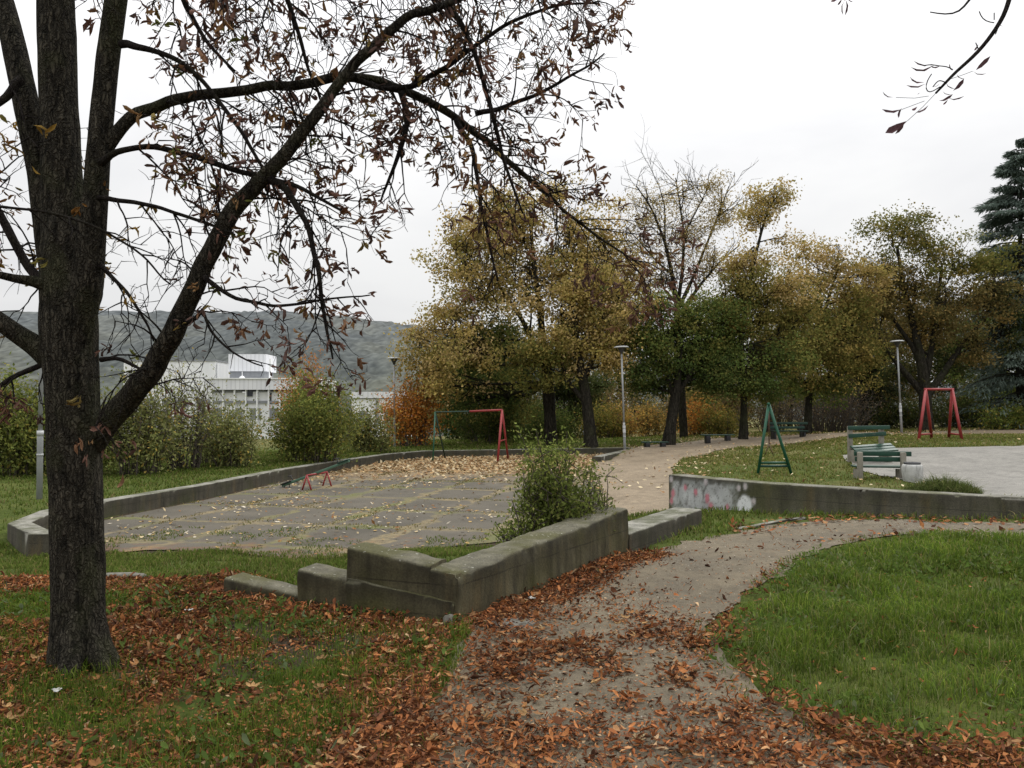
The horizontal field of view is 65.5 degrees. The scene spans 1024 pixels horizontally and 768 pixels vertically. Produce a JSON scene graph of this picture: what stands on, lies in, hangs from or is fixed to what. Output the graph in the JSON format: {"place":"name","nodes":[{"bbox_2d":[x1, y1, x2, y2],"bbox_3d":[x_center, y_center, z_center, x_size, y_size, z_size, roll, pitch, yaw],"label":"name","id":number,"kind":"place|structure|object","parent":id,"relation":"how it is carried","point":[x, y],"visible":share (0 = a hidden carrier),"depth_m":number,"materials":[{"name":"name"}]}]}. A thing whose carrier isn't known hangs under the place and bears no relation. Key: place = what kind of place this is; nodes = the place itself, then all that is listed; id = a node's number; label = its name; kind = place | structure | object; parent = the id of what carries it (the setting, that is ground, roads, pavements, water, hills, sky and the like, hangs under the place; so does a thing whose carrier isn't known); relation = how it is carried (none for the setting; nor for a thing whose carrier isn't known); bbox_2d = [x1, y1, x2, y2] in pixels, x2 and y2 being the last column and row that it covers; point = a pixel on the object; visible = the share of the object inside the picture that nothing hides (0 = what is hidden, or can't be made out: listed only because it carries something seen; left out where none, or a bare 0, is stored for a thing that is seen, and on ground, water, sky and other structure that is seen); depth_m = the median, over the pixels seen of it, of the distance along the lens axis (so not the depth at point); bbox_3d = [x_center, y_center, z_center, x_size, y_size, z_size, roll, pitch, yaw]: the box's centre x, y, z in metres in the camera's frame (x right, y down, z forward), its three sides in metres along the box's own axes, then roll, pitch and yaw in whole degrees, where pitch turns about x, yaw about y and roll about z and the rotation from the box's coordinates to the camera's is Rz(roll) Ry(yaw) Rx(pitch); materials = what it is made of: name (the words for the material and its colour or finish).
{"place":"outdoors","nodes":[
{"label":"outdoors","id":0,"kind":"place"},
{"bbox_2d":[0,310,961,435],"bbox_3d":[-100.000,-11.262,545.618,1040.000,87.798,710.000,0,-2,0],"label":"hills","id":1,"kind":"structure","parent":0,"point":[371,345],"depth_m":422.48,"materials":[{"name":"green plant"}]},
{"bbox_2d":[0,419,1023,767],"bbox_3d":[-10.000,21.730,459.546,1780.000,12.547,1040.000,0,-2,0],"label":"ground","id":2,"kind":"structure","parent":0,"point":[228,667],"depth_m":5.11,"materials":[{"name":"green plant"}]},
{"bbox_2d":[0,352,46,476],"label":"olive shrub","id":3,"kind":"object","parent":2,"relation":"on","point":[15,448],"visible":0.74,"depth_m":20.03,"materials":[{"name":"green plant"}]},
{"bbox_2d":[36,368,43,498],"bbox_3d":[-9.005,0.112,15.204,0.630,4.353,0.630,0,-2,0],"label":"street lamp","id":4,"kind":"object","parent":2,"relation":"on","point":[39,472],"visible":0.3,"depth_m":15.13,"materials":[{"name":"metal"}]},
{"bbox_2d":[9,386,128,474],"bbox_3d":[-11.563,0.951,21.075,3.347,2.988,2.907,0,-2,0],"label":"hedge shrub","id":5,"kind":"object","parent":2,"relation":"on","point":[105,460],"visible":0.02,"depth_m":20.59,"materials":[{"name":"green plant"}]},
{"bbox_2d":[106,572,145,579],"bbox_3d":[-3.745,1.860,7.696,0.440,0.071,0.144,0,-2,0],"label":"edging stone","id":6,"kind":"object","parent":2,"relation":"on","point":[126,573],"visible":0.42,"depth_m":7.67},
{"bbox_2d":[100,358,204,474],"bbox_3d":[-9.756,0.819,20.986,3.384,3.220,2.854,0,-2,0],"label":"tall shrub","id":7,"kind":"object","parent":2,"relation":"on","point":[143,434],"visible":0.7,"depth_m":20.71,"materials":[{"name":"green plant"}]},
{"bbox_2d":[123,360,244,438],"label":"warehouse","id":8,"kind":"structure","parent":2,"relation":"on","point":[219,370],"depth_m":150.14,"materials":[{"name":"white concrete"}]},
{"bbox_2d":[145,334,240,468],"bbox_3d":[-9.263,0.528,22.408,2.948,3.952,2.664,0,-2,0],"label":"twiggy shrub","id":9,"kind":"object","parent":2,"relation":"on","point":[197,452],"visible":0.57,"depth_m":22.39,"materials":[{"name":"green plant"}]},
{"bbox_2d":[186,381,243,463],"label":"pale shrub","id":10,"kind":"object","parent":2,"relation":"on","point":[212,427],"visible":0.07,"depth_m":24.83,"materials":[{"name":"green plant"}]},
{"bbox_2d":[181,395,279,466],"bbox_3d":[-8.256,1.387,23.482,2.725,2.232,2.866,0,-2,0],"label":"rounded shrub","id":11,"kind":"object","parent":2,"relation":"on","point":[236,447],"visible":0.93,"depth_m":23.12,"materials":[{"name":"green plant"}]},
{"bbox_2d":[205,354,335,438],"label":"office building","id":12,"kind":"structure","parent":2,"relation":"on","point":[247,378],"depth_m":130.49,"materials":[{"name":"white concrete"}]},
{"bbox_2d":[214,390,241,392],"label":"window","id":13,"kind":"structure","parent":12,"relation":"in","point":[226,391],"depth_m":130.46,"materials":[{"name":"grey glass"}]},
{"bbox_2d":[247,391,252,395],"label":"window","id":14,"kind":"structure","parent":12,"relation":"in","point":[249,393],"depth_m":130.43,"materials":[{"name":"black glass"}]},
{"bbox_2d":[250,408,260,419],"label":"window","id":15,"kind":"structure","parent":12,"relation":"in","point":[250,408],"depth_m":130.33,"materials":[{"name":"grey glass"}]},
{"bbox_2d":[270,408,278,419],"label":"window","id":16,"kind":"structure","parent":12,"relation":"in","point":[271,412],"depth_m":130.33,"materials":[{"name":"grey glass"}]},
{"bbox_2d":[260,341,347,455],"bbox_3d":[-7.522,0.516,28.947,3.428,4.282,3.144,0,-2,0],"label":"rust shrub","id":17,"kind":"object","parent":2,"relation":"on","point":[300,374],"visible":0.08,"depth_m":28.93,"materials":[{"name":"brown plant"}]},
{"bbox_2d":[259,358,371,463],"bbox_3d":[-6.344,0.862,25.861,3.544,3.438,3.480,0,-2,0],"label":"green shrub","id":18,"kind":"object","parent":2,"relation":"on","point":[311,422],"visible":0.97,"depth_m":25.24,"materials":[{"name":"green plant"}]},
{"bbox_2d":[7,447,633,556],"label":"boundary wall","id":19,"kind":"structure","parent":2,"relation":"on","point":[27,535],"depth_m":17.67,"materials":[{"name":"concrete"}]},
{"bbox_2d":[104,458,596,557],"bbox_3d":[-1.536,2.617,22.830,8.932,0.175,25.086,0,-2,10],"label":"playground surface","id":20,"kind":"object","parent":2,"relation":"on","point":[354,498],"visible":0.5,"depth_m":14.71,"materials":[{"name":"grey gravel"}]},
{"bbox_2d":[280,458,350,489],"bbox_3d":[-4.927,2.251,19.927,1.720,0.815,1.081,0,-2,-13],"label":"seesaw","id":21,"kind":"object","parent":20,"relation":"on","point":[315,473],"visible":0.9,"depth_m":19.86,"materials":[{"name":"red paint"}]},
{"bbox_2d":[432,409,508,460],"bbox_3d":[-1.524,1.981,30.246,2.847,2.066,1.863,0,-2,0],"label":"swing frame","id":22,"kind":"object","parent":20,"relation":"on","point":[489,410],"visible":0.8,"depth_m":29.95,"materials":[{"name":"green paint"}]},
{"bbox_2d":[0,0,724,679],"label":"chestnut tree","id":23,"kind":"object","parent":2,"relation":"on","point":[68,224],"visible":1,"depth_m":4.99,"materials":[{"name":"brown plant"}]},
{"bbox_2d":[340,389,409,452],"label":"shrub","id":24,"kind":"object","parent":2,"relation":"on","point":[367,441],"visible":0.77,"depth_m":30.70,"materials":[{"name":"green plant"}]},
{"bbox_2d":[350,392,411,435],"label":"white building","id":25,"kind":"structure","parent":2,"relation":"on","point":[372,396],"depth_m":110.20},
{"bbox_2d":[371,385,409,445],"bbox_3d":[-5.290,1.271,36.838,2.673,3.279,2.637,0,-2,0],"label":"orange sapling","id":26,"kind":"object","parent":2,"relation":"on","point":[391,411],"visible":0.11,"depth_m":36.84,"materials":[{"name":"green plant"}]},
{"bbox_2d":[387,357,400,445],"bbox_3d":[-5.266,0.854,35.491,0.630,4.103,0.630,0,-2,0],"label":"street lamp","id":27,"kind":"object","parent":2,"relation":"on","point":[393,362],"visible":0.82,"depth_m":35.45,"materials":[{"name":"metal"}]},
{"bbox_2d":[374,365,457,446],"bbox_3d":[-4.402,0.870,36.058,3.981,4.064,3.246,0,-2,0],"label":"orange shrub","id":28,"kind":"object","parent":2,"relation":"on","point":[414,421],"visible":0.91,"depth_m":35.70,"materials":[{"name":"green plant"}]},
{"bbox_2d":[224,507,628,619],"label":"garden wall","id":29,"kind":"structure","parent":2,"relation":"on","point":[414,583],"depth_m":6.52,"materials":[{"name":"concrete"}]},
{"bbox_2d":[442,614,454,625],"bbox_3d":[-0.468,1.765,5.927,0.096,0.100,0.103,0,-2,0],"label":"stone","id":30,"kind":"object","parent":2,"relation":"on","point":[446,617],"visible":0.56,"depth_m":5.89,"materials":[{"name":"grey stone"}]},
{"bbox_2d":[417,324,533,439],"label":"woodland tree","id":31,"kind":"object","parent":2,"relation":"on","point":[451,431],"visible":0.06,"depth_m":45.45,"materials":[{"name":"green plant"}]},
{"bbox_2d":[441,394,542,442],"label":"shade shrub","id":32,"kind":"object","parent":2,"relation":"on","point":[473,429],"visible":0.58,"depth_m":39.40,"materials":[{"name":"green plant"}]},
{"bbox_2d":[0,521,1023,767],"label":"fallen leaves","id":33,"kind":"object","parent":2,"relation":"on","point":[500,663],"visible":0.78,"depth_m":4.43,"materials":[{"name":"brown plant"}]},
{"bbox_2d":[473,317,551,438],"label":"woodland tree","id":34,"kind":"object","parent":2,"relation":"on","point":[524,369],"visible":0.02,"depth_m":49.87,"materials":[{"name":"green plant"}]},
{"bbox_2d":[484,490,544,547],"bbox_3d":[0.085,1.581,8.375,0.688,0.927,0.598,1,-2,-35],"label":"garden sapling","id":35,"kind":"object","parent":2,"relation":"on","point":[511,534],"visible":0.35,"depth_m":8.37,"materials":[{"name":"green plant"}]},
{"bbox_2d":[383,169,660,445],"bbox_3d":[0.964,-3.474,36.656,13.273,13.310,7.685,0,-2,0],"label":"park tree","id":36,"kind":"object","parent":2,"relation":"on","point":[471,352],"visible":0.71,"depth_m":36.63,"materials":[{"name":"yellow plant"}]},
{"bbox_2d":[509,392,583,439],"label":"shade shrub","id":37,"kind":"object","parent":2,"relation":"on","point":[560,422],"visible":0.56,"depth_m":42.49,"materials":[{"name":"green plant"}]},
{"bbox_2d":[517,392,577,436],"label":"brown thicket","id":38,"kind":"object","parent":2,"relation":"on","point":[556,407],"visible":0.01,"depth_m":55.00,"materials":[{"name":"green plant"}]},
{"bbox_2d":[497,416,615,533],"bbox_3d":[0.549,1.196,8.711,1.273,1.695,1.102,1,-2,-18],"label":"garden bush","id":39,"kind":"object","parent":2,"relation":"on","point":[548,501],"visible":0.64,"depth_m":8.56,"materials":[{"name":"green plant"}]},
{"bbox_2d":[106,427,1023,553],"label":"autumn leaves","id":40,"kind":"object","parent":2,"relation":"on","point":[470,462],"visible":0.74,"depth_m":24.77,"materials":[{"name":"yellow plant"}]},
{"bbox_2d":[526,350,615,438],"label":"woodland tree","id":41,"kind":"object","parent":2,"relation":"on","point":[565,395],"visible":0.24,"depth_m":51.79,"materials":[{"name":"green plant"}]},
{"bbox_2d":[484,252,670,447],"bbox_3d":[2.832,-1.446,35.374,8.038,8.904,4.764,0,-2,0],"label":"park tree","id":42,"kind":"object","parent":2,"relation":"on","point":[594,344],"visible":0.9,"depth_m":34.67,"materials":[{"name":"yellow plant"}]},
{"bbox_2d":[570,395,630,437],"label":"shade shrub","id":43,"kind":"object","parent":2,"relation":"on","point":[603,425],"visible":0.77,"depth_m":43.70,"materials":[{"name":"green plant"}]},
{"bbox_2d":[580,462,627,509],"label":"wispy bush","id":44,"kind":"object","parent":2,"relation":"on","point":[607,498],"visible":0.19,"depth_m":9.04,"materials":[{"name":"green plant"}]},
{"bbox_2d":[583,356,628,405],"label":"apartment building","id":45,"kind":"structure","parent":2,"relation":"on","point":[602,374],"depth_m":120.08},
{"bbox_2d":[592,448,629,461],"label":"end wall","id":46,"kind":"structure","parent":2,"relation":"on","point":[604,457],"depth_m":29.02,"materials":[{"name":"concrete"}]},
{"bbox_2d":[575,372,647,433],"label":"brown thicket","id":47,"kind":"object","parent":2,"relation":"on","point":[606,400],"visible":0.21,"depth_m":54.86,"materials":[{"name":"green plant"}]},
{"bbox_2d":[614,346,628,449],"bbox_3d":[4.567,0.765,33.192,0.630,4.719,0.630,0,-2,0],"label":"street lamp","id":48,"kind":"object","parent":2,"relation":"on","point":[621,349],"visible":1,"depth_m":33.15,"materials":[{"name":"metal"}]},
{"bbox_2d":[597,392,652,437],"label":"yellow shrub","id":49,"kind":"object","parent":2,"relation":"on","point":[632,428],"visible":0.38,"depth_m":44.73,"materials":[{"name":"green plant"}]},
{"bbox_2d":[589,349,665,419],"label":"woodland tree","id":50,"kind":"object","parent":2,"relation":"on","point":[625,386],"visible":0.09,"depth_m":57.99,"materials":[{"name":"green plant"}]},
{"bbox_2d":[625,397,668,436],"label":"golden shrub","id":51,"kind":"object","parent":2,"relation":"on","point":[655,415],"visible":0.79,"depth_m":46.30,"materials":[{"name":"yellow plant"}]},
{"bbox_2d":[628,507,701,552],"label":"wall","id":52,"kind":"structure","parent":2,"relation":"on","point":[647,531],"depth_m":9.92,"materials":[{"name":"concrete"}]},
{"bbox_2d":[628,388,704,429],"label":"brown thicket","id":53,"kind":"object","parent":2,"relation":"on","point":[666,403],"visible":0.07,"depth_m":55.95,"materials":[{"name":"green plant"}]},
{"bbox_2d":[606,286,762,444],"bbox_3d":[7.785,-0.745,36.295,7.890,7.333,5.537,0,-2,0],"label":"park tree","id":54,"kind":"object","parent":2,"relation":"on","point":[662,346],"visible":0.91,"depth_m":35.30,"materials":[{"name":"green plant"}]},
{"bbox_2d":[609,126,767,437],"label":"bare tree","id":55,"kind":"object","parent":2,"relation":"on","point":[683,424],"visible":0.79,"depth_m":42.14,"materials":[{"name":"brown plant"}]},
{"bbox_2d":[676,392,726,435],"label":"amber shrub","id":56,"kind":"object","parent":2,"relation":"on","point":[692,420],"visible":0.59,"depth_m":44.63,"materials":[{"name":"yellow plant"}]},
{"bbox_2d":[687,391,750,435],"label":"shade shrub","id":57,"kind":"object","parent":2,"relation":"on","point":[729,426],"visible":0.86,"depth_m":43.63,"materials":[{"name":"green plant"}]},
{"bbox_2d":[681,307,765,428],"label":"woodland tree","id":58,"kind":"object","parent":2,"relation":"on","point":[694,397],"visible":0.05,"depth_m":54.75,"materials":[{"name":"green plant"}]},
{"bbox_2d":[707,390,759,427],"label":"brown thicket","id":59,"kind":"object","parent":2,"relation":"on","point":[732,402],"visible":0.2,"depth_m":53.12,"materials":[{"name":"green plant"}]},
{"bbox_2d":[732,407,750,434],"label":"bare sapling","id":60,"kind":"object","parent":2,"relation":"on","point":[739,421],"visible":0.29,"depth_m":40.99,"materials":[{"name":"brown plant"}]},
{"bbox_2d":[672,173,841,438],"bbox_3d":[11.437,-3.493,37.311,7.782,12.599,5.264,0,-2,0],"label":"park tree","id":61,"kind":"object","parent":2,"relation":"on","point":[763,359],"visible":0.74,"depth_m":36.96,"materials":[{"name":"green plant"}]},
{"bbox_2d":[736,392,793,431],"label":"brown thicket","id":62,"kind":"object","parent":2,"relation":"on","point":[762,413],"visible":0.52,"depth_m":46.59,"materials":[{"name":"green plant"}]},
{"bbox_2d":[737,517,805,529],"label":"path kerb","id":63,"kind":"structure","parent":2,"relation":"on","point":[782,520],"depth_m":10.85,"materials":[{"name":"concrete"}]},
{"bbox_2d":[756,402,791,473],"bbox_3d":[6.910,1.449,20.984,0.918,1.917,1.649,-1,-2,18],"label":"swing frame","id":64,"kind":"object","parent":2,"relation":"on","point":[768,408],"visible":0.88,"depth_m":20.34,"materials":[{"name":"green paint"}]},
{"bbox_2d":[745,290,844,426],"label":"woodland tree","id":65,"kind":"object","parent":2,"relation":"on","point":[785,386],"visible":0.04,"depth_m":55.76,"materials":[{"name":"green plant"}]},
{"bbox_2d":[751,230,904,433],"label":"park tree","id":66,"kind":"object","parent":2,"relation":"on","point":[838,359],"visible":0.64,"depth_m":40.70,"materials":[{"name":"green plant"}]},
{"bbox_2d":[774,378,889,431],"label":"brown thicket","id":67,"kind":"object","parent":2,"relation":"on","point":[837,420],"visible":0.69,"depth_m":45.24,"materials":[{"name":"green plant"}]},
{"bbox_2d":[669,474,1023,518],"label":"graffiti wall","id":68,"kind":"structure","parent":2,"relation":"on","point":[691,491],"depth_m":11.53,"materials":[{"name":"paint"}]},
{"bbox_2d":[797,302,907,426],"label":"woodland tree","id":69,"kind":"object","parent":2,"relation":"on","point":[840,378],"depth_m":59.84,"materials":[{"name":"green plant"}]},
{"bbox_2d":[812,311,917,428],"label":"spruce tree","id":70,"kind":"object","parent":2,"relation":"on","point":[889,389],"visible":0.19,"depth_m":49.06,"materials":[{"name":"green plant"}]},
{"bbox_2d":[824,285,937,417],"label":"woodland tree","id":71,"kind":"object","parent":2,"relation":"on","point":[908,352],"visible":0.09,"depth_m":57.32,"materials":[{"name":"green plant"}]},
{"bbox_2d":[863,392,932,428],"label":"dark shrub","id":72,"kind":"object","parent":2,"relation":"on","point":[909,415],"visible":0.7,"depth_m":47.54,"materials":[{"name":"green plant"}]},
{"bbox_2d":[831,0,1010,133],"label":"chestnut tree","id":73,"kind":"object","parent":2,"relation":"on","point":[898,127],"visible":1,"depth_m":4.25,"materials":[{"name":"brown plant"}]},
{"bbox_2d":[831,199,1023,430],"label":"oak tree","id":74,"kind":"object","parent":2,"relation":"on","point":[928,317],"visible":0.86,"depth_m":42.87,"materials":[{"name":"green plant"}]},
{"bbox_2d":[843,445,1023,495],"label":"paved area","id":75,"kind":"object","parent":2,"relation":"on","point":[1002,467],"visible":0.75,"depth_m":21.25,"materials":[{"name":"grey concrete"}]},
{"bbox_2d":[847,425,897,462],"bbox_3d":[9.984,1.708,22.095,1.233,1.112,0.586,0,-2,-6],"label":"park bench","id":76,"kind":"object","parent":75,"relation":"on","point":[881,445],"visible":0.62,"depth_m":22.20,"materials":[{"name":"green wood"}]},
{"bbox_2d":[850,451,911,478],"bbox_3d":[8.621,1.929,18.608,1.254,0.725,0.585,0,-2,9],"label":"park bench","id":77,"kind":"object","parent":75,"relation":"on","point":[860,459],"visible":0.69,"depth_m":18.46,"materials":[{"name":"green wood"}]},
{"bbox_2d":[901,462,922,481],"bbox_3d":[8.971,1.992,17.846,0.418,0.475,0.418,0,-2,0],"label":"litter bin","id":78,"kind":"object","parent":75,"relation":"on","point":[910,469],"visible":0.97,"depth_m":17.68,"materials":[{"name":"concrete"}]},
{"bbox_2d":[917,388,962,438],"bbox_3d":[16.181,1.185,30.577,1.901,2.051,1.300,0,-2,0],"label":"swing frame","id":79,"kind":"object","parent":2,"relation":"on","point":[952,401],"visible":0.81,"depth_m":30.46,"materials":[{"name":"red paint"}]},
{"bbox_2d":[896,277,994,426],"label":"woodland tree","id":80,"kind":"object","parent":2,"relation":"on","point":[939,392],"visible":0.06,"depth_m":59.84,"materials":[{"name":"green plant"}]},
{"bbox_2d":[901,470,993,493],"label":"grass tuft","id":81,"kind":"object","parent":2,"relation":"on","point":[944,484],"visible":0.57,"depth_m":14.96,"materials":[{"name":"green plant"}]},
{"bbox_2d":[917,383,998,428],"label":"dark shrub","id":82,"kind":"object","parent":2,"relation":"on","point":[940,413],"visible":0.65,"depth_m":45.67,"materials":[{"name":"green plant"}]},
{"bbox_2d":[932,138,1023,428],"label":"cedar tree","id":83,"kind":"object","parent":2,"relation":"on","point":[998,219],"visible":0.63,"depth_m":45.03,"materials":[{"name":"green plant"}]},
{"bbox_2d":[942,277,1015,426],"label":"woodland tree","id":84,"kind":"object","parent":2,"relation":"on","point":[973,377],"visible":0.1,"depth_m":51.76,"materials":[{"name":"green plant"}]},
{"bbox_2d":[969,397,1023,429],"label":"evergreen shrub","id":85,"kind":"object","parent":2,"relation":"on","point":[997,421],"visible":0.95,"depth_m":41.84,"materials":[{"name":"green plant"}]},
{"bbox_2d":[0,0,1023,381],"label":"sky","id":86,"kind":"structure","parent":0,"point":[793,87],"materials":[{"name":"white"}]},
{"bbox_2d":[412,519,1023,767],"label":"path","id":87,"kind":"structure","parent":0,"point":[851,528],"depth_m":5.12,"materials":[{"name":"grey gravel"}]},
{"bbox_2d":[488,618,534,627],"bbox_3d":[-0.007,1.779,5.899,0.369,0.050,0.272,0,-2,0],"label":"flat stone","id":88,"kind":"object","parent":87,"relation":"on","point":[524,623],"visible":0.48,"depth_m":5.85,"materials":[{"name":"grey stone"}]},
{"bbox_2d":[592,429,1023,515],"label":"dirt path","id":89,"kind":"structure","parent":0,"point":[648,496],"depth_m":24.98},
{"bbox_2d":[641,441,668,446],"bbox_3d":[6.090,2.616,33.935,1.150,0.322,0.300,0,-2,-7],"label":"park bench","id":90,"kind":"object","parent":89,"relation":"on","point":[662,444],"visible":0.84,"depth_m":33.83,"materials":[{"name":"green wood"}]},
{"bbox_2d":[700,434,734,443],"bbox_3d":[9.274,2.490,35.940,1.550,0.432,0.300,0,-2,-6],"label":"park bench","id":91,"kind":"object","parent":89,"relation":"on","point":[707,438],"visible":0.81,"depth_m":35.83,"materials":[{"name":"green wood"}]},
{"bbox_2d":[769,422,807,438],"bbox_3d":[12.852,2.205,36.885,1.848,0.885,0.585,0,-2,-3],"label":"park bench","id":92,"kind":"object","parent":89,"relation":"on","point":[800,427],"visible":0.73,"depth_m":37.00,"materials":[{"name":"green wood"}]},
{"bbox_2d":[890,340,903,432],"bbox_3d":[17.927,0.177,37.013,0.630,4.440,0.630,0,-2,0],"label":"street lamp","id":93,"kind":"object","parent":89,"relation":"on","point":[896,342],"visible":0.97,"depth_m":36.98,"materials":[{"name":"metal"}]}
]}

